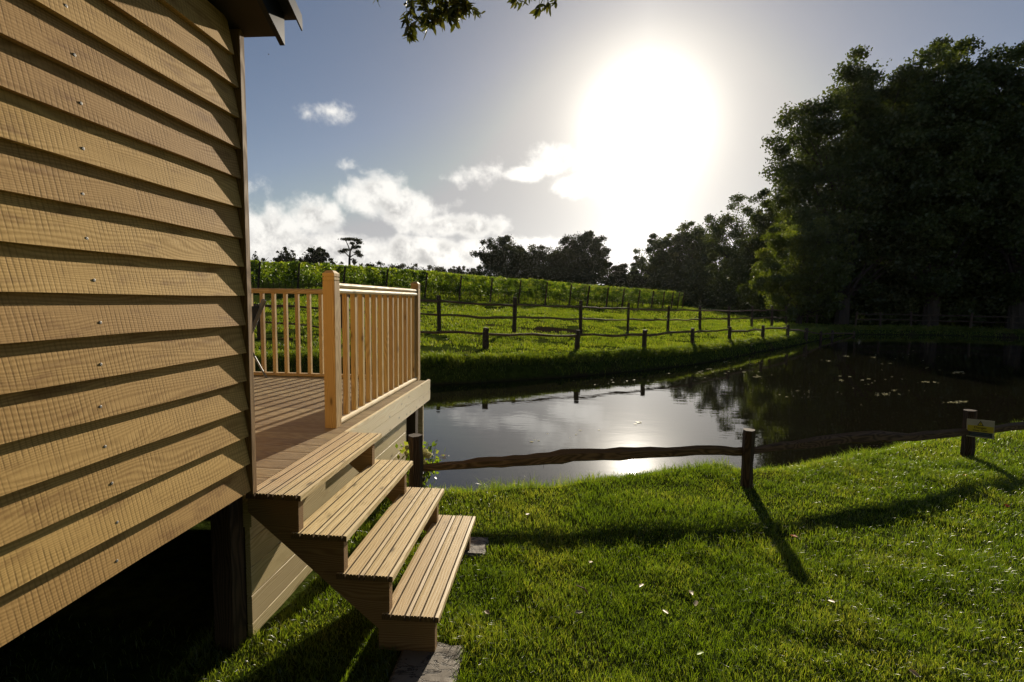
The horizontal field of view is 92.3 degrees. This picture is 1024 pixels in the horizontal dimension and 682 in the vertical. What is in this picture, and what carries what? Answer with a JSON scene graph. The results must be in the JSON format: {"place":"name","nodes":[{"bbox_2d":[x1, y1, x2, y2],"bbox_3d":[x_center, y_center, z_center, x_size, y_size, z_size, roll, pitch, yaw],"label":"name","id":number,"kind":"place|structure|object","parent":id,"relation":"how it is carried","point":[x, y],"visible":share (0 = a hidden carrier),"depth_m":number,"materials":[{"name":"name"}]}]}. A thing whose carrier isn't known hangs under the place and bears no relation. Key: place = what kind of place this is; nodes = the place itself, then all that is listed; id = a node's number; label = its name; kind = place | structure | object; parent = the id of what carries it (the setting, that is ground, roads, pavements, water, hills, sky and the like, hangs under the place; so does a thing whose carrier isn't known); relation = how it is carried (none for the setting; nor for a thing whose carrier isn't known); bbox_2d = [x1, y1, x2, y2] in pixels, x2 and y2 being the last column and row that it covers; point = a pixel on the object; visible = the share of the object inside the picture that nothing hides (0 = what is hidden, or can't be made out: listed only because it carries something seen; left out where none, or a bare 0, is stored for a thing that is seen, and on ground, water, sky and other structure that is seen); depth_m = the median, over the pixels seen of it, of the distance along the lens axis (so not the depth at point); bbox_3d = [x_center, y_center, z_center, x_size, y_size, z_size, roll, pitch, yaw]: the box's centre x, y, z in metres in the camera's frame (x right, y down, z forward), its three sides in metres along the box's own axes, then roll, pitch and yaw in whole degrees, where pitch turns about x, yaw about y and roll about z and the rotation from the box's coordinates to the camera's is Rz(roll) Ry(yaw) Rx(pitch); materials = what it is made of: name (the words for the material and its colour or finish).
{"place":"outdoors","nodes":[
{"label":"outdoors","id":0,"kind":"place"},
{"bbox_2d":[0,279,1023,681],"bbox_3d":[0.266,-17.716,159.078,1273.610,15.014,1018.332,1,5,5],"label":"ground","id":1,"kind":"structure","parent":0,"point":[160,591],"depth_m":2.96,"materials":[{"name":"green plant"}]},
{"bbox_2d":[0,0,302,652],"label":"timber cabin","id":2,"kind":"object","parent":1,"relation":"on","point":[127,421],"visible":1,"depth_m":1.69,"materials":[{"name":"brown wood"}]},
{"bbox_2d":[251,251,258,260],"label":"distant tree","id":3,"kind":"object","parent":1,"relation":"on","point":[255,256],"visible":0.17,"depth_m":197.43,"materials":[{"name":"green plant"}]},
{"bbox_2d":[250,260,264,287],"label":"vine row","id":4,"kind":"object","parent":1,"relation":"on","point":[255,267],"visible":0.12,"depth_m":31.37,"materials":[{"name":"green plant"}]},
{"bbox_2d":[260,257,275,263],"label":"distant tree","id":5,"kind":"object","parent":1,"relation":"on","point":[263,259],"visible":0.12,"depth_m":236.15,"materials":[{"name":"green plant"}]},
{"bbox_2d":[251,260,301,288],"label":"vine row","id":6,"kind":"object","parent":1,"relation":"on","point":[286,271],"visible":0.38,"depth_m":33.40,"materials":[{"name":"green plant"}]},
{"bbox_2d":[276,247,296,263],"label":"distant tree","id":7,"kind":"object","parent":1,"relation":"on","point":[288,257],"visible":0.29,"depth_m":191.77,"materials":[{"name":"green plant"}]},
{"bbox_2d":[260,262,346,288],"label":"vine row","id":8,"kind":"object","parent":1,"relation":"on","point":[319,270],"visible":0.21,"depth_m":35.94,"materials":[{"name":"green plant"}]},
{"bbox_2d":[297,246,333,267],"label":"distant tree","id":9,"kind":"object","parent":1,"relation":"on","point":[320,255],"visible":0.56,"depth_m":186.31,"materials":[{"name":"green plant"}]},
{"bbox_2d":[261,263,388,286],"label":"vine row","id":10,"kind":"object","parent":1,"relation":"on","point":[372,272],"visible":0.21,"depth_m":35.63,"materials":[{"name":"green plant"}]},
{"bbox_2d":[242,270,429,636],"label":"timber deck","id":11,"kind":"structure","parent":1,"relation":"on","point":[310,411],"depth_m":4.18,"materials":[{"name":"brown wood"}]},
{"bbox_2d":[252,299,266,377],"bbox_3d":[-3.258,-0.014,5.659,0.654,0.948,0.492,1,5,5],"label":"folding chair","id":12,"kind":"object","parent":11,"relation":"on","point":[256,312],"visible":0.23,"depth_m":5.81,"materials":[{"name":"brown wood"}]},
{"bbox_2d":[260,265,430,298],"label":"vine row","id":13,"kind":"object","parent":1,"relation":"on","point":[422,276],"visible":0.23,"depth_m":36.66,"materials":[{"name":"green plant"}]},
{"bbox_2d":[337,237,363,264],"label":"umbrella pine","id":14,"kind":"object","parent":1,"relation":"on","point":[357,253],"visible":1,"depth_m":197.38,"materials":[{"name":"green plant"}]},
{"bbox_2d":[246,432,475,651],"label":"wooden steps","id":15,"kind":"structure","parent":1,"relation":"on","point":[406,614],"depth_m":2.64,"materials":[{"name":"brown wood"}]},
{"bbox_2d":[359,261,384,267],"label":"distant tree","id":16,"kind":"object","parent":1,"relation":"on","point":[378,263],"visible":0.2,"depth_m":237.01,"materials":[{"name":"green plant"}]},
{"bbox_2d":[316,265,463,299],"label":"vine row","id":17,"kind":"object","parent":1,"relation":"on","point":[451,284],"visible":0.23,"depth_m":37.11,"materials":[{"name":"green plant"}]},
{"bbox_2d":[387,263,405,268],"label":"distant tree","id":18,"kind":"object","parent":1,"relation":"on","point":[402,265],"visible":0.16,"depth_m":237.08,"materials":[{"name":"green plant"}]},
{"bbox_2d":[311,268,492,301],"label":"vine row","id":19,"kind":"object","parent":1,"relation":"on","point":[484,284],"visible":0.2,"depth_m":37.97,"materials":[{"name":"green plant"}]},
{"bbox_2d":[406,263,423,270],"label":"distant tree","id":20,"kind":"object","parent":1,"relation":"on","point":[413,267],"visible":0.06,"depth_m":237.56,"materials":[{"name":"green plant"}]},
{"bbox_2d":[395,441,444,487],"bbox_3d":[-0.914,1.256,4.716,0.496,0.589,0.488,1,5,5],"label":"flowering shrub","id":21,"kind":"object","parent":1,"relation":"on","point":[427,453],"visible":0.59,"depth_m":4.71,"materials":[{"name":"green plant"}]},
{"bbox_2d":[388,642,464,681],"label":"stone slab","id":22,"kind":"structure","parent":1,"relation":"on","point":[426,666],"depth_m":2.35,"materials":[{"name":"stone"}]},
{"bbox_2d":[423,265,443,272],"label":"distant tree","id":23,"kind":"object","parent":1,"relation":"on","point":[437,268],"visible":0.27,"depth_m":235.93,"materials":[{"name":"green plant"}]},
{"bbox_2d":[368,268,521,303],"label":"vine row","id":24,"kind":"object","parent":1,"relation":"on","point":[507,283],"visible":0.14,"depth_m":39.11,"materials":[{"name":"green plant"}]},
{"bbox_2d":[441,266,465,274],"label":"distant tree","id":25,"kind":"object","parent":1,"relation":"on","point":[458,270],"visible":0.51,"depth_m":235.96,"materials":[{"name":"green plant"}]},
{"bbox_2d":[363,269,547,304],"bbox_3d":[-12.611,-6.737,56.677,1.202,4.746,46.218,-3,6,-42],"label":"vine row","id":26,"kind":"object","parent":1,"relation":"on","point":[541,286],"visible":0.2,"depth_m":40.90,"materials":[{"name":"green plant"}]},
{"bbox_2d":[373,0,556,43],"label":"overhanging tree","id":27,"kind":"object","parent":1,"relation":"on","point":[453,13],"visible":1,"depth_m":5.69,"materials":[{"name":"green plant"}]},
{"bbox_2d":[465,267,480,275],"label":"distant tree","id":28,"kind":"object","parent":1,"relation":"on","point":[473,270],"visible":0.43,"depth_m":235.84,"materials":[{"name":"green plant"}]},
{"bbox_2d":[462,537,488,557],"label":"stone slab","id":29,"kind":"structure","parent":1,"relation":"on","point":[478,547],"depth_m":3.45,"materials":[{"name":"stone"}]},
{"bbox_2d":[400,269,571,305],"bbox_3d":[-10.460,-6.857,58.215,1.308,4.960,46.256,-3,6,-42],"label":"vine row","id":30,"kind":"object","parent":1,"relation":"on","point":[560,291],"visible":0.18,"depth_m":42.31,"materials":[{"name":"green plant"}]},
{"bbox_2d":[470,234,529,277],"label":"oak tree","id":31,"kind":"object","parent":1,"relation":"on","point":[500,250],"visible":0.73,"depth_m":107.53,"materials":[{"name":"green plant"}]},
{"bbox_2d":[395,277,608,306],"bbox_3d":[-6.676,-7.144,61.692,1.243,5.284,46.237,-3,6,-42],"label":"vine row","id":32,"kind":"object","parent":1,"relation":"on","point":[597,292],"visible":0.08,"depth_m":45.44,"materials":[{"name":"green plant"}]},
{"bbox_2d":[448,272,589,306],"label":"vine row","id":33,"kind":"object","parent":1,"relation":"on","point":[585,288],"visible":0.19,"depth_m":43.67,"materials":[{"name":"green plant"}]},
{"bbox_2d":[253,293,823,332],"bbox_3d":[12.185,-1.739,30.617,52.051,2.186,3.909,-3,6,-38],"label":"field fence","id":34,"kind":"object","parent":1,"relation":"on","point":[438,301],"visible":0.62,"depth_m":21.36,"materials":[{"name":"brown wood"}]},
{"bbox_2d":[438,272,640,307],"bbox_3d":[-2.817,-7.395,65.657,1.256,5.374,46.287,-3,6,-42],"label":"vine row","id":35,"kind":"object","parent":1,"relation":"on","point":[635,292],"visible":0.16,"depth_m":49.23,"materials":[{"name":"green plant"}]},
{"bbox_2d":[519,244,564,278],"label":"oak tree","id":36,"kind":"object","parent":1,"relation":"on","point":[538,256],"visible":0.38,"depth_m":112.66,"materials":[{"name":"green plant"}]},
{"bbox_2d":[472,255,622,285],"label":"hedge bush","id":37,"kind":"object","parent":1,"relation":"on","point":[589,277],"visible":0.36,"depth_m":97.88,"materials":[{"name":"green plant"}]},
{"bbox_2d":[470,274,624,307],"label":"vine row","id":38,"kind":"object","parent":1,"relation":"on","point":[616,296],"visible":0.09,"depth_m":47.50,"materials":[{"name":"green plant"}]},
{"bbox_2d":[257,318,854,349],"bbox_3d":[8.153,-0.201,21.539,39.342,2.159,4.940,-2,6,-32],"label":"pond bank fence","id":39,"kind":"object","parent":1,"relation":"on","point":[485,334],"visible":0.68,"depth_m":15.62,"materials":[{"name":"brown wood"}]},
{"bbox_2d":[548,245,570,271],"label":"oak tree","id":40,"kind":"object","parent":1,"relation":"on","point":[559,247],"visible":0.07,"depth_m":123.63,"materials":[{"name":"green plant"}]},
{"bbox_2d":[468,274,653,307],"bbox_3d":[-0.894,-7.551,67.621,1.300,5.498,46.271,-3,6,-42],"label":"vine row","id":41,"kind":"object","parent":1,"relation":"on","point":[647,293],"visible":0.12,"depth_m":51.27,"materials":[{"name":"green plant"}]},
{"bbox_2d":[467,274,673,308],"bbox_3d":[2.478,-7.837,71.627,1.213,5.530,46.262,-3,6,-42],"label":"vine row","id":42,"kind":"object","parent":1,"relation":"on","point":[670,296],"visible":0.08,"depth_m":54.99,"materials":[{"name":"green plant"}]},
{"bbox_2d":[477,275,664,307],"bbox_3d":[0.849,-7.711,69.612,1.163,5.527,46.271,-3,6,-42],"label":"vine row","id":43,"kind":"object","parent":1,"relation":"on","point":[659,298],"visible":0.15,"depth_m":53.19,"materials":[{"name":"green plant"}]},
{"bbox_2d":[461,274,684,307],"bbox_3d":[5.086,-8.227,75.603,1.174,5.673,46.250,-3,6,-42],"label":"vine row","id":44,"kind":"object","parent":1,"relation":"on","point":[682,296],"visible":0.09,"depth_m":58.96,"materials":[{"name":"green plant"}]},
{"bbox_2d":[550,230,610,283],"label":"oak tree","id":45,"kind":"object","parent":1,"relation":"on","point":[577,251],"visible":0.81,"depth_m":106.01,"materials":[{"name":"green plant"}]},
{"bbox_2d":[550,282,679,307],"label":"vine row","id":46,"kind":"object","parent":1,"relation":"on","point":[677,297],"visible":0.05,"depth_m":56.90,"materials":[{"name":"green plant"}]},
{"bbox_2d":[597,262,632,285],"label":"oak tree","id":47,"kind":"object","parent":1,"relation":"on","point":[618,269],"visible":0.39,"depth_m":98.34,"materials":[{"name":"green plant"}]},
{"bbox_2d":[607,271,646,296],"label":"hedge bush","id":48,"kind":"object","parent":1,"relation":"on","point":[625,281],"visible":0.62,"depth_m":92.57,"materials":[{"name":"green plant"}]},
{"bbox_2d":[253,284,1019,381],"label":"field grass","id":49,"kind":"structure","parent":1,"relation":"on","point":[708,324],"depth_m":25.23,"materials":[{"name":"green plant"}]},
{"bbox_2d":[627,255,649,275],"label":"oak tree","id":50,"kind":"object","parent":1,"relation":"on","point":[634,264],"visible":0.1,"depth_m":110.26,"materials":[{"name":"green plant"}]},
{"bbox_2d":[255,325,1023,367],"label":"bank grass","id":51,"kind":"structure","parent":1,"relation":"on","point":[669,350],"depth_m":14.60,"materials":[{"name":"green plant"}]},
{"bbox_2d":[629,273,662,299],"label":"understorey bush","id":52,"kind":"object","parent":1,"relation":"on","point":[647,276],"visible":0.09,"depth_m":92.98,"materials":[{"name":"green plant"}]},
{"bbox_2d":[633,233,684,274],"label":"oak tree","id":53,"kind":"object","parent":1,"relation":"on","point":[660,257],"visible":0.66,"depth_m":103.73,"materials":[{"name":"green plant"}]},
{"bbox_2d":[646,258,715,303],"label":"understorey bush","id":54,"kind":"object","parent":1,"relation":"on","point":[672,278],"visible":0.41,"depth_m":90.37,"materials":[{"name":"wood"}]},
{"bbox_2d":[667,220,720,267],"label":"oak tree","id":55,"kind":"object","parent":1,"relation":"on","point":[691,243],"visible":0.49,"depth_m":98.30,"materials":[{"name":"green plant"}]},
{"bbox_2d":[680,251,747,307],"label":"understorey bush","id":56,"kind":"object","parent":1,"relation":"on","point":[695,283],"visible":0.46,"depth_m":82.26,"materials":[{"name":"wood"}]},
{"bbox_2d":[407,420,1023,491],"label":"edge grass","id":57,"kind":"structure","parent":1,"relation":"on","point":[493,485],"depth_m":5.15,"materials":[{"name":"green plant"}]},
{"bbox_2d":[409,409,1023,488],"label":"cleft rail fence","id":58,"kind":"object","parent":1,"relation":"on","point":[747,450],"visible":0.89,"depth_m":4.68,"materials":[{"name":"brown wood"}]},
{"bbox_2d":[966,418,994,438],"bbox_3d":[5.373,1.007,5.639,0.240,0.217,0.008,5,7,43],"label":"warning sign","id":59,"kind":"object","parent":58,"relation":"attached to","point":[980,428],"visible":1,"depth_m":5.63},
{"bbox_2d":[696,192,770,307],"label":"ash tree","id":60,"kind":"object","parent":1,"relation":"on","point":[717,235],"visible":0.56,"depth_m":80.75,"materials":[{"name":"green plant"}]},
{"bbox_2d":[703,245,765,312],"bbox_3d":[31.478,-8.430,65.294,12.285,9.695,12.609,1,5,5],"label":"understorey bush","id":61,"kind":"object","parent":1,"relation":"on","point":[734,280],"visible":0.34,"depth_m":64.99,"materials":[{"name":"green plant"}]},
{"bbox_2d":[734,188,793,314],"bbox_3d":[32.232,-10.976,60.912,8.262,15.891,8.754,-1,5,-26],"label":"oak tree","id":62,"kind":"object","parent":1,"relation":"on","point":[760,221],"visible":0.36,"depth_m":60.28,"materials":[{"name":"green plant"}]},
{"bbox_2d":[735,253,805,319],"bbox_3d":[25.858,-5.401,47.732,8.870,6.878,9.047,-3,6,-39],"label":"understorey bush","id":63,"kind":"object","parent":1,"relation":"on","point":[756,300],"visible":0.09,"depth_m":47.69,"materials":[{"name":"green plant"}]},
{"bbox_2d":[749,215,858,325],"bbox_3d":[21.041,-5.099,36.509,7.467,8.236,7.665,1,5,5],"label":"oak tree","id":64,"kind":"object","parent":1,"relation":"on","point":[798,293],"visible":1,"depth_m":34.88,"materials":[{"name":"green plant"}]},
{"bbox_2d":[776,282,861,323],"bbox_3d":[28.003,-4.107,44.051,7.708,5.106,7.204,-4,7,-43],"label":"understorey bush","id":65,"kind":"object","parent":1,"relation":"on","point":[826,320],"visible":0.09,"depth_m":42.48,"materials":[{"name":"green plant"}]},
{"bbox_2d":[758,44,969,324],"bbox_3d":[27.289,-12.236,40.520,15.093,22.094,13.751,1,5,5],"label":"oak tree","id":66,"kind":"object","parent":1,"relation":"on","point":[853,188],"visible":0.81,"depth_m":37.13,"materials":[{"name":"green plant"}]},
{"bbox_2d":[835,33,972,240],"bbox_3d":[33.935,-13.604,44.059,12.448,24.430,12.253,1,5,5],"label":"oak tree","id":67,"kind":"object","parent":1,"relation":"on","point":[944,39],"visible":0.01,"depth_m":41.35,"materials":[{"name":"green plant"}]},
{"bbox_2d":[909,669,919,676],"bbox_3d":[1.915,1.581,2.340,0.029,0.010,0.050,-12,25,-25],"label":"fallen leaf","id":68,"kind":"object","parent":1,"relation":"on","point":[914,672],"visible":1,"depth_m":2.34,"materials":[{"name":"brown plant"}]},
{"bbox_2d":[853,34,1023,325],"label":"oak tree","id":69,"kind":"object","parent":1,"relation":"on","point":[967,99],"visible":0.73,"depth_m":34.78,"materials":[{"name":"green plant"}]},
{"bbox_2d":[854,312,1023,329],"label":"shaded pond fence","id":70,"kind":"object","parent":1,"relation":"on","point":[971,316],"visible":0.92,"depth_m":36.18,"materials":[{"name":"brown wood"}]},
{"bbox_2d":[913,40,1023,329],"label":"oak tree","id":71,"kind":"object","parent":1,"relation":"on","point":[1011,263],"visible":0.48,"depth_m":34.62,"materials":[{"name":"green plant"}]},
{"bbox_2d":[244,0,1023,284],"label":"sky","id":72,"kind":"structure","parent":0,"point":[625,122],"materials":[{"name":"blue"}]},
{"bbox_2d":[407,334,1023,490],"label":"water","id":73,"kind":"structure","parent":0,"point":[723,403],"depth_m":9.92,"materials":[{"name":"black liquid"}]},
{"bbox_2d":[529,350,962,441],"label":"floating leaf litter","id":74,"kind":"object","parent":73,"relation":"on","point":[779,394],"visible":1,"depth_m":12.04,"materials":[{"name":"brown plant"}]}
]}

